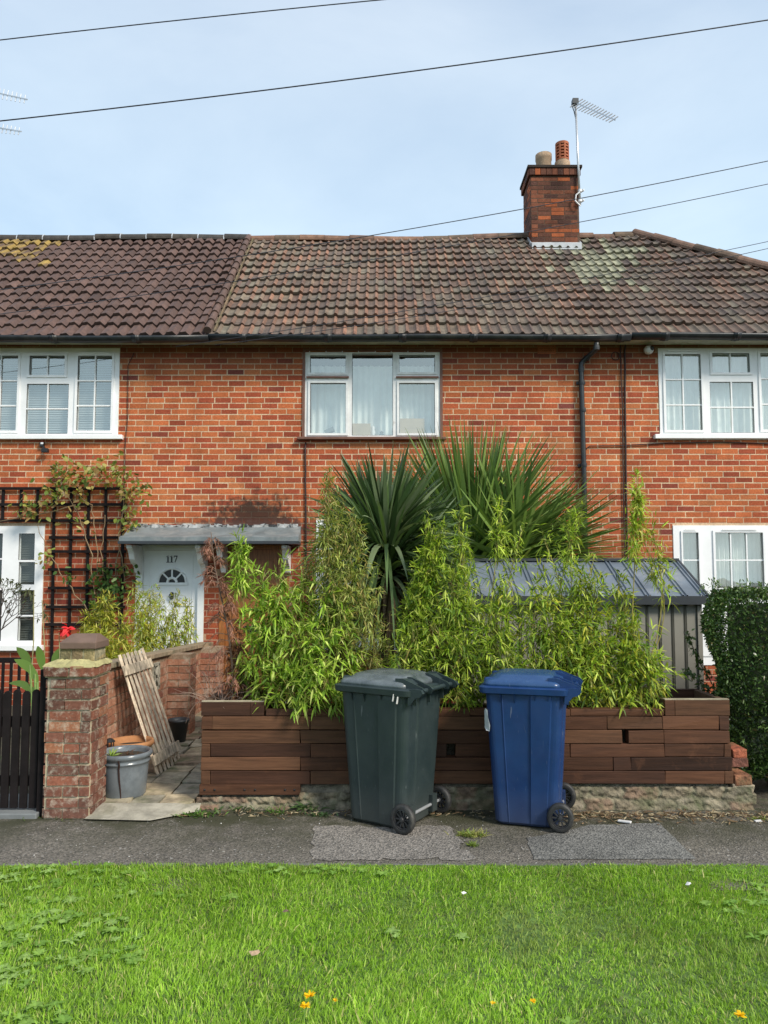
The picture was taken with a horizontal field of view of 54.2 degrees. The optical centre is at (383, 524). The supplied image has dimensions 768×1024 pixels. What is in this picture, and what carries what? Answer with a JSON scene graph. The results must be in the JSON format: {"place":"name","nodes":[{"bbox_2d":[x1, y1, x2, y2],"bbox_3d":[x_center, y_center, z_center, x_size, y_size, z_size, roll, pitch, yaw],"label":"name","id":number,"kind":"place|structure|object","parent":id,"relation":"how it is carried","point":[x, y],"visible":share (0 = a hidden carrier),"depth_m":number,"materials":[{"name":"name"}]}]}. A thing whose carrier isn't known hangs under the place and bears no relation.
{"place":"outdoors","nodes":[
{"label":"outdoors","id":0,"kind":"place"},
{"bbox_2d":[0,0,380,40],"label":"overhead wire","id":1,"kind":"object","parent":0,"point":[189,19],"visible":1,"depth_m":7.89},
{"bbox_2d":[0,859,767,1023],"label":"lawn","id":2,"kind":"structure","parent":0,"point":[639,997],"depth_m":3.35,"materials":[{"name":"plant"}]},
{"bbox_2d":[249,949,259,955],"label":"fallen leaf","id":3,"kind":"object","parent":2,"relation":"on","point":[255,952],"visible":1,"depth_m":3.26,"materials":[{"name":"plant"}]},
{"bbox_2d":[300,1001,309,1017],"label":"dandelion","id":4,"kind":"object","parent":2,"relation":"on","point":[303,1004],"visible":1,"depth_m":2.83,"materials":[{"name":"yellow plant"}]},
{"bbox_2d":[304,990,314,1015],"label":"dandelion","id":5,"kind":"object","parent":2,"relation":"on","point":[309,995],"visible":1,"depth_m":2.87,"materials":[{"name":"yellow plant"}]},
{"bbox_2d":[0,861,767,1023],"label":"lawn weed","id":6,"kind":"object","parent":2,"relation":"on","point":[62,1018],"visible":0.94,"depth_m":3.54,"materials":[{"name":"green plant"}]},
{"bbox_2d":[529,998,535,1010],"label":"dandelion","id":7,"kind":"object","parent":2,"relation":"on","point":[533,1000],"visible":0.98,"depth_m":2.90,"materials":[{"name":"yellow plant"}]},
{"bbox_2d":[734,1010,746,1023],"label":"dandelion","id":8,"kind":"object","parent":2,"relation":"on","point":[740,1013],"visible":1,"depth_m":2.76,"materials":[{"name":"yellow plant"}]},
{"bbox_2d":[0,808,767,889],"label":"pavement","id":9,"kind":"structure","parent":0,"point":[190,839],"depth_m":4.87,"materials":[{"name":"grey asphalt"}]},
{"bbox_2d":[0,794,38,818],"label":"gate threshold","id":10,"kind":"structure","parent":9,"relation":"on","point":[18,813],"depth_m":5.29,"materials":[{"name":"grey concrete"}]},
{"bbox_2d":[42,633,111,818],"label":"gate pier","id":11,"kind":"structure","parent":9,"relation":"on","point":[76,674],"depth_m":5.30,"materials":[{"name":"brick"}]},
{"bbox_2d":[36,669,47,816],"bbox_3d":[-2.434,1.554,5.385,0.064,1.031,0.080,0,-4,0],"label":"gate post","id":12,"kind":"object","parent":11,"relation":"attached to","point":[41,753],"visible":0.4,"depth_m":5.34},
{"bbox_2d":[0,689,39,807],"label":"picket gate","id":13,"kind":"structure","parent":12,"relation":"attached to","point":[14,779],"depth_m":5.37,"materials":[{"name":"black wood"}]},
{"bbox_2d":[85,803,200,819],"bbox_3d":[-1.729,2.053,5.346,0.800,0.070,0.323,0,-4,0],"label":"path threshold","id":14,"kind":"object","parent":9,"relation":"on","point":[130,811],"visible":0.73,"depth_m":5.34,"materials":[{"name":"concrete"}]},
{"bbox_2d":[170,808,227,817],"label":"weed","id":15,"kind":"object","parent":9,"relation":"on","point":[194,813],"visible":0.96,"depth_m":5.33,"materials":[{"name":"green plant"}]},
{"bbox_2d":[210,805,261,812],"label":"weed","id":16,"kind":"object","parent":9,"relation":"on","point":[237,808],"visible":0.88,"depth_m":5.46,"materials":[{"name":"green plant"}]},
{"bbox_2d":[262,804,288,816],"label":"weed","id":17,"kind":"object","parent":9,"relation":"on","point":[276,811],"visible":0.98,"depth_m":5.40,"materials":[{"name":"green plant"}]},
{"bbox_2d":[289,801,330,813],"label":"weed","id":18,"kind":"object","parent":9,"relation":"on","point":[300,804],"visible":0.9,"depth_m":5.46,"materials":[{"name":"green plant"}]},
{"bbox_2d":[305,811,337,817],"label":"weed","id":19,"kind":"object","parent":9,"relation":"on","point":[322,814],"visible":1,"depth_m":5.33,"materials":[{"name":"green plant"}]},
{"bbox_2d":[16,814,764,862],"bbox_3d":[0.008,2.033,4.900,7.984,0.007,0.944,0,-4,0],"label":"grit","id":20,"kind":"object","parent":9,"relation":"on","point":[335,850],"visible":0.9,"depth_m":4.88,"materials":[{"name":"gravel"}]},
{"bbox_2d":[310,825,475,860],"bbox_3d":[0.037,2.026,4.798,1.038,0.001,0.655,0,-4,0],"label":"pavement patch","id":21,"kind":"object","parent":9,"relation":"on","point":[356,842],"visible":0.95,"depth_m":4.76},
{"bbox_2d":[335,668,458,834],"bbox_3d":[0.091,1.550,5.305,0.718,1.026,0.591,-2,-5,32],"label":"wheelie bin","id":22,"kind":"object","parent":9,"relation":"on","point":[391,717],"visible":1,"depth_m":5.13,"materials":[{"name":"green plastic"}]},
{"bbox_2d":[445,827,488,838],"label":"weed","id":23,"kind":"object","parent":9,"relation":"on","point":[468,833],"visible":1,"depth_m":4.91,"materials":[{"name":"green plant"}]},
{"bbox_2d":[177,808,767,828],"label":"leaf litter","id":24,"kind":"object","parent":9,"relation":"on","point":[720,814],"visible":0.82,"depth_m":5.31,"materials":[{"name":"brown plant"}]},
{"bbox_2d":[465,840,479,846],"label":"weed","id":25,"kind":"object","parent":9,"relation":"on","point":[473,843],"visible":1,"depth_m":4.73,"materials":[{"name":"green plant"}]},
{"bbox_2d":[479,668,582,832],"bbox_3d":[1.056,1.550,5.311,0.687,1.026,0.589,-1,-4,16],"label":"wheelie bin","id":26,"kind":"object","parent":9,"relation":"on","point":[525,717],"visible":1,"depth_m":5.09,"materials":[{"name":"blue plastic"}]},
{"bbox_2d":[527,822,695,859],"bbox_3d":[1.398,2.028,4.836,1.000,0.001,0.691,0,-4,0],"label":"pavement patch","id":27,"kind":"object","parent":9,"relation":"on","point":[619,841],"visible":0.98,"depth_m":4.76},
{"bbox_2d":[618,819,631,823],"bbox_3d":[1.657,2.041,5.164,0.090,0.016,0.030,-3,-5,34],"label":"wrapper","id":28,"kind":"object","parent":27,"relation":"on","point":[624,821],"visible":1,"depth_m":5.15,"materials":[{"name":"white paper"}]},
{"bbox_2d":[748,815,767,819],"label":"weed","id":29,"kind":"object","parent":9,"relation":"on","point":[755,817],"visible":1,"depth_m":5.24,"materials":[{"name":"green plant"}]},
{"bbox_2d":[0,19,767,121],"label":"overhead wire","id":30,"kind":"object","parent":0,"point":[383,74],"visible":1,"depth_m":7.84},
{"bbox_2d":[0,161,767,289],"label":"overhead wire","id":31,"kind":"object","parent":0,"point":[383,233],"visible":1,"depth_m":9.27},
{"bbox_2d":[0,706,767,807],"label":"garden ground","id":32,"kind":"structure","parent":0,"point":[761,789],"depth_m":6.08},
{"bbox_2d":[0,657,31,736],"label":"railings","id":33,"kind":"object","parent":32,"relation":"on","point":[4,660],"visible":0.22,"depth_m":7.90,"materials":[{"name":"black metal"}]},
{"bbox_2d":[0,577,48,630],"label":"bare shrub","id":34,"kind":"object","parent":32,"relation":"on","point":[18,585],"visible":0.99,"depth_m":8.60,"materials":[{"name":"brown plant"}]},
{"bbox_2d":[9,599,74,709],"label":"canna lily","id":35,"kind":"object","parent":32,"relation":"on","point":[24,662],"visible":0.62,"depth_m":6.23,"materials":[{"name":"green plant"}]},
{"bbox_2d":[77,589,140,658],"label":"bamboo","id":36,"kind":"object","parent":32,"relation":"on","point":[106,627],"visible":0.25,"depth_m":7.45,"materials":[{"name":"green plant"}]},
{"bbox_2d":[123,580,198,653],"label":"bamboo","id":37,"kind":"object","parent":32,"relation":"on","point":[143,634],"visible":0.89,"depth_m":9.06,"materials":[{"name":"green plant"}]},
{"bbox_2d":[106,642,223,745],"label":"garden wall","id":38,"kind":"structure","parent":32,"relation":"on","point":[171,666],"depth_m":7.95,"materials":[{"name":"brick"}]},
{"bbox_2d":[286,441,489,706],"bbox_3d":[0.053,0.742,6.753,2.023,3.025,2.002,0,-4,0],"label":"cordyline","id":39,"kind":"object","parent":32,"relation":"on","point":[389,512],"visible":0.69,"depth_m":6.56,"materials":[{"name":"green plant"}]},
{"bbox_2d":[396,589,400,668],"bbox_3d":[0.128,1.358,6.571,0.048,1.589,0.130,0,-4,0],"label":"white post","id":40,"kind":"object","parent":32,"relation":"on","point":[397,640],"visible":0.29,"depth_m":6.60,"materials":[{"name":"wood"}]},
{"bbox_2d":[196,689,753,810],"bbox_3d":[0.661,1.730,5.800,4.070,0.838,0.668,0,-4,0],"label":"timber planter","id":41,"kind":"object","parent":32,"relation":"on","point":[675,754],"visible":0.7,"depth_m":5.55,"materials":[{"name":"wood"},{"name":"dark soil"},{"name":"stone"}]},
{"bbox_2d":[172,665,250,720],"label":"dead twigs","id":42,"kind":"object","parent":41,"relation":"in","point":[219,698],"visible":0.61,"depth_m":5.82,"materials":[{"name":"brown plant"}]},
{"bbox_2d":[196,533,259,703],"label":"dead shrub","id":43,"kind":"object","parent":41,"relation":"in","point":[209,552],"visible":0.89,"depth_m":5.87,"materials":[{"name":"brown plant"}]},
{"bbox_2d":[220,642,263,699],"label":"dead shrub","id":44,"kind":"object","parent":41,"relation":"in","point":[236,654],"visible":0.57,"depth_m":5.90,"materials":[{"name":"brown plant"}]},
{"bbox_2d":[221,525,296,704],"bbox_3d":[-0.980,0.691,5.881,0.656,1.428,0.367,0,-4,0],"label":"bamboo","id":45,"kind":"object","parent":41,"relation":"in","point":[241,581],"visible":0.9,"depth_m":5.90,"materials":[{"name":"green plant"}]},
{"bbox_2d":[228,570,371,729],"bbox_3d":[-0.666,0.950,5.779,1.184,1.206,0.820,0,-4,0],"label":"bamboo","id":46,"kind":"object","parent":41,"relation":"in","point":[305,688],"visible":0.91,"depth_m":5.75,"materials":[{"name":"green plant"}]},
{"bbox_2d":[281,463,399,705],"bbox_3d":[-0.381,0.461,5.959,1.042,2.008,0.519,0,-4,0],"label":"bamboo","id":47,"kind":"object","parent":41,"relation":"in","point":[324,542],"visible":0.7,"depth_m":5.94,"materials":[{"name":"green plant"}]},
{"bbox_2d":[381,513,608,712],"bbox_3d":[0.839,0.673,5.796,1.858,1.629,0.760,0,-4,6],"label":"bamboo","id":48,"kind":"object","parent":41,"relation":"in","point":[414,638],"visible":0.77,"depth_m":5.83,"materials":[{"name":"green plant"}]},
{"bbox_2d":[417,475,605,699],"bbox_3d":[1.023,0.489,6.038,1.538,1.854,0.423,0,-4,0],"label":"bamboo","id":49,"kind":"object","parent":41,"relation":"in","point":[499,536],"visible":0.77,"depth_m":6.08,"materials":[{"name":"green plant"}]},
{"bbox_2d":[475,555,687,717],"bbox_3d":[1.503,0.867,5.852,1.628,1.277,0.747,0,-4,0],"label":"bamboo","id":50,"kind":"object","parent":41,"relation":"in","point":[624,661],"visible":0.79,"depth_m":5.84,"materials":[{"name":"green plant"}]},
{"bbox_2d":[619,467,678,692],"bbox_3d":[2.103,0.461,5.943,0.468,1.897,0.321,0,-4,0],"label":"bamboo","id":51,"kind":"object","parent":41,"relation":"in","point":[638,501],"visible":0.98,"depth_m":5.97,"materials":[{"name":"green plant"}]},
{"bbox_2d":[379,415,641,610],"bbox_3d":[1.130,0.468,8.720,3.743,3.662,2.775,0,-4,0],"label":"cordyline","id":52,"kind":"object","parent":32,"relation":"on","point":[482,490],"visible":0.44,"depth_m":8.61,"materials":[{"name":"green plant"}]},
{"bbox_2d":[455,558,709,702],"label":"metal shed","id":53,"kind":"structure","parent":32,"relation":"on","point":[687,599],"depth_m":7.19,"materials":[{"name":"grey metal"}]},
{"bbox_2d":[697,577,767,785],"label":"privet hedge","id":54,"kind":"object","parent":32,"relation":"on","point":[741,671],"visible":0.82,"depth_m":5.79,"materials":[{"name":"green plant"}]},
{"bbox_2d":[680,628,715,694],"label":"creeper","id":55,"kind":"object","parent":54,"relation":"attached to","point":[689,638],"visible":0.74,"depth_m":6.27,"materials":[{"name":"green plant"}]},
{"bbox_2d":[728,742,755,803],"bbox_3d":[2.657,1.864,5.645,0.178,0.405,0.235,0,-4,0],"label":"brick stub","id":56,"kind":"object","parent":32,"relation":"on","point":[741,778],"visible":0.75,"depth_m":5.54,"materials":[{"name":"brick"}]},
{"bbox_2d":[1,184,766,313],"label":"overhead wire","id":57,"kind":"object","parent":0,"point":[384,257],"visible":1,"depth_m":9.25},
{"bbox_2d":[0,0,767,261],"label":"sky","id":58,"kind":"structure","parent":0,"point":[395,152],"materials":[{"name":"blue"}]},
{"label":"garden path","id":59,"kind":"structure","parent":0,"visible":0},
{"bbox_2d":[104,793,198,803],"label":"path paving","id":60,"kind":"structure","parent":59,"relation":"on","point":[182,798],"depth_m":5.59,"materials":[{"name":"beige stone"}]},
{"bbox_2d":[143,783,200,796],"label":"path paving","id":61,"kind":"structure","parent":59,"relation":"on","point":[162,788],"depth_m":5.87,"materials":[{"name":"beige stone"}]},
{"bbox_2d":[105,738,114,747],"bbox_3d":[-2.186,1.893,5.962,0.083,0.394,0.083,-2,-4,22],"label":"lantern","id":62,"kind":"object","parent":61,"relation":"on","point":[110,740],"visible":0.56,"depth_m":5.95,"materials":[{"name":"black metal"}]},
{"bbox_2d":[105,745,152,798],"bbox_3d":[-1.998,1.888,5.782,0.418,0.379,0.414,0,-4,0],"label":"cracked pot","id":63,"kind":"object","parent":61,"relation":"on","point":[126,774],"visible":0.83,"depth_m":5.64,"materials":[{"name":"grey ceramic"}]},
{"bbox_2d":[147,772,200,784],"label":"path paving","id":64,"kind":"structure","parent":59,"relation":"on","point":[181,777],"depth_m":6.17,"materials":[{"name":"grey stone"}]},
{"bbox_2d":[108,735,153,746],"bbox_3d":[-2.085,1.923,6.171,0.370,0.305,0.370,0,-4,0],"label":"terracotta bowl","id":65,"kind":"object","parent":64,"relation":"on","point":[133,740],"visible":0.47,"depth_m":6.28,"materials":[{"name":"ceramic"}]},
{"bbox_2d":[149,754,200,765],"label":"path paving","id":66,"kind":"structure","parent":59,"relation":"on","point":[189,760],"depth_m":6.76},
{"bbox_2d":[118,648,180,774],"bbox_3d":[-2.047,1.625,6.583,0.395,1.034,0.646,0,-4,0],"label":"slatted panel","id":67,"kind":"object","parent":66,"relation":"on","point":[167,751],"visible":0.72,"depth_m":6.57,"materials":[{"name":"beige wood"}]},
{"bbox_2d":[148,763,201,773],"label":"path paving","id":68,"kind":"structure","parent":59,"relation":"on","point":[189,769],"depth_m":6.50,"materials":[{"name":"grey stone"}]},
{"bbox_2d":[151,745,201,755],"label":"path paving","id":69,"kind":"structure","parent":59,"relation":"on","point":[194,751],"depth_m":7.19,"materials":[{"name":"grey stone"}]},
{"bbox_2d":[155,739,201,748],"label":"path paving","id":70,"kind":"structure","parent":59,"relation":"on","point":[192,744],"depth_m":7.49,"materials":[{"name":"grey stone"}]},
{"bbox_2d":[168,717,189,742],"bbox_3d":[-2.088,2.084,7.623,0.216,0.225,0.216,0,-4,0],"label":"plastic pot","id":71,"kind":"object","parent":70,"relation":"on","point":[178,726],"visible":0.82,"depth_m":7.55,"materials":[{"name":"black plastic"}]},
{"bbox_2d":[166,733,201,740],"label":"path paving","id":72,"kind":"structure","parent":59,"relation":"on","point":[193,736],"depth_m":7.83,"materials":[{"name":"grey stone"}]},
{"bbox_2d":[192,727,202,732],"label":"path paving","id":73,"kind":"structure","parent":59,"relation":"on","point":[198,730],"depth_m":8.14,"materials":[{"name":"grey stone"}]},
{"bbox_2d":[195,716,201,721],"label":"path paving","id":74,"kind":"structure","parent":59,"relation":"on","point":[198,718],"depth_m":8.80,"materials":[{"name":"grey stone"}]},
{"bbox_2d":[195,722,201,726],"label":"path paving","id":75,"kind":"structure","parent":59,"relation":"on","point":[197,724],"depth_m":8.46,"materials":[{"name":"grey stone"}]},
{"label":"ground","id":76,"kind":"structure","parent":0,"visible":0},
{"bbox_2d":[0,233,253,705],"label":"terraced house","id":77,"kind":"structure","parent":76,"relation":"on","point":[161,434],"depth_m":10.19,"materials":[{"name":"brick"}]},
{"bbox_2d":[0,88,27,134],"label":"tv aerial","id":78,"kind":"object","parent":77,"relation":"on","point":[15,97],"visible":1,"depth_m":12.87,"materials":[{"name":"metal"}]},
{"bbox_2d":[0,534,34,639],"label":"window blind","id":79,"kind":"object","parent":77,"relation":"attached to","point":[26,626],"depth_m":10.17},
{"bbox_2d":[0,526,44,650],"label":"window","id":80,"kind":"structure","parent":77,"relation":"in","point":[11,542],"depth_m":10.03,"materials":[{"name":"white plastic"}]},
{"bbox_2d":[39,442,48,452],"bbox_3d":[-4.579,-1.046,10.106,0.140,0.150,0.117,0,-4,0],"label":"security light","id":81,"kind":"object","parent":77,"relation":"attached to","point":[43,449],"visible":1,"depth_m":10.07,"materials":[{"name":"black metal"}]},
{"bbox_2d":[0,358,111,432],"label":"window blind","id":82,"kind":"object","parent":77,"relation":"attached to","point":[58,426],"depth_m":10.34,"materials":[{"name":"white fabric"}]},
{"bbox_2d":[0,348,123,439],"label":"window","id":83,"kind":"structure","parent":77,"relation":"in","point":[71,377],"depth_m":10.21,"materials":[{"name":"white plastic"}]},
{"bbox_2d":[0,487,126,661],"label":"trellis","id":84,"kind":"object","parent":77,"relation":"attached to","point":[70,537],"visible":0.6,"depth_m":10.04,"materials":[{"name":"brown wood"}]},
{"bbox_2d":[2,450,160,628],"bbox_3d":[-4.046,0.322,9.850,2.239,2.634,0.290,0,-4,0],"label":"climbing rose","id":85,"kind":"object","parent":84,"relation":"attached to","point":[61,492],"visible":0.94,"depth_m":9.88,"materials":[{"name":"green plant"}]},
{"bbox_2d":[142,551,197,651],"bbox_3d":[-2.865,1.318,10.038,0.738,1.950,0.099,0,-4,0],"label":"door","id":86,"kind":"structure","parent":77,"relation":"in","point":[172,570],"depth_m":10.07,"materials":[{"name":"white metal"}]},
{"bbox_2d":[118,523,300,573],"bbox_3d":[-2.239,0.298,9.780,2.330,0.677,0.594,0,-4,0],"label":"door canopy","id":87,"kind":"object","parent":77,"relation":"attached to","point":[283,535],"visible":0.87,"depth_m":9.79,"materials":[{"name":"white paint"}]},
{"bbox_2d":[0,863,767,865],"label":"pavement edging","id":88,"kind":"object","parent":76,"relation":"on","point":[517,864],"visible":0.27,"depth_m":4.41,"materials":[{"name":"concrete"}]},
{"bbox_2d":[208,140,639,702],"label":"terraced house","id":89,"kind":"structure","parent":76,"relation":"on","point":[545,365],"depth_m":10.23,"materials":[{"name":"brick"}]},
{"bbox_2d":[224,550,283,690],"bbox_3d":[-1.734,1.314,10.051,0.778,1.960,0.074,0,-4,0],"label":"door","id":90,"kind":"structure","parent":89,"relation":"in","point":[272,557],"depth_m":10.08,"materials":[{"name":"brown wood"}]},
{"bbox_2d":[324,427,334,432],"bbox_3d":[-0.750,-1.293,10.315,0.144,0.101,0.120,0,-4,0],"label":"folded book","id":91,"kind":"object","parent":89,"relation":"on","point":[330,430],"visible":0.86,"depth_m":10.26,"materials":[{"name":"white paper"}]},
{"bbox_2d":[316,520,395,649],"bbox_3d":[-0.194,0.794,10.032,1.532,1.729,0.130,0,-4,0],"label":"window","id":92,"kind":"structure","parent":89,"relation":"in","point":[316,520],"depth_m":10.03,"materials":[{"name":"white plastic"}]},
{"bbox_2d":[352,423,370,434],"bbox_3d":[-0.309,-1.287,10.364,0.247,0.206,0.142,0,-4,0],"label":"cardboard box","id":93,"kind":"object","parent":89,"relation":"on","point":[361,429],"visible":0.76,"depth_m":10.30,"materials":[{"name":"beige cardboard"}]},
{"bbox_2d":[297,351,445,439],"bbox_3d":[-0.166,-1.766,10.208,2.001,1.235,0.160,0,-4,0],"label":"window","id":94,"kind":"structure","parent":89,"relation":"in","point":[346,378],"depth_m":10.22,"materials":[{"name":"white paint"}]},
{"bbox_2d":[310,366,434,434],"bbox_3d":[-0.157,-1.694,10.498,1.779,1.077,0.065,0,-4,0],"label":"curtain","id":95,"kind":"object","parent":89,"relation":"hanging from","point":[372,396],"visible":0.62,"depth_m":10.50,"materials":[{"name":"white fabric"}]},
{"bbox_2d":[371,426,374,434],"bbox_3d":[-0.152,-1.279,10.344,0.068,0.188,0.065,0,-4,0],"label":"ornament","id":96,"kind":"object","parent":89,"relation":"on","point":[372,430],"visible":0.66,"depth_m":10.32,"materials":[{"name":"white paint"}]},
{"bbox_2d":[400,419,424,432],"bbox_3d":[0.388,-1.322,10.366,0.336,0.275,0.142,0,-4,0],"label":"cardboard box","id":97,"kind":"object","parent":89,"relation":"on","point":[410,425],"visible":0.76,"depth_m":10.30,"materials":[{"name":"beige cardboard"}]},
{"bbox_2d":[570,98,617,205],"bbox_3d":[3.474,-6.329,12.378,0.203,1.899,0.952,3,-5,-32],"label":"tv aerial","id":98,"kind":"object","parent":89,"relation":"attached to","point":[575,103],"visible":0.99,"depth_m":12.66,"materials":[{"name":"metal"}]},
{"bbox_2d":[579,229,767,692],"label":"terraced house","id":99,"kind":"structure","parent":76,"relation":"on","point":[704,483],"depth_m":10.19,"materials":[{"name":"brick"}]},
{"bbox_2d":[643,345,653,354],"bbox_3d":[3.594,-2.379,10.184,0.128,0.129,0.154,0,-4,0],"label":"security camera","id":100,"kind":"object","parent":99,"relation":"attached to","point":[648,349],"visible":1,"depth_m":10.14,"materials":[{"name":"white plastic"}]},
{"bbox_2d":[653,348,767,439],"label":"window","id":101,"kind":"structure","parent":99,"relation":"in","point":[707,376],"depth_m":10.21,"materials":[{"name":"white plastic"}]},
{"bbox_2d":[665,355,767,431],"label":"window pane","id":102,"kind":"structure","parent":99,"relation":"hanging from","point":[720,396],"depth_m":10.39,"materials":[{"name":"clear glass"}]},
{"bbox_2d":[673,525,767,664],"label":"window","id":103,"kind":"structure","parent":99,"relation":"in","point":[706,559],"depth_m":10.06,"materials":[{"name":"white plastic"}]},
{"bbox_2d":[683,533,761,586],"bbox_3d":[4.875,0.443,10.234,1.892,0.792,0.089,0,-4,0],"label":"curtain","id":104,"kind":"object","parent":99,"relation":"hanging from","point":[738,545],"visible":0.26,"depth_m":10.23,"materials":[{"name":"white fabric"}]}
]}

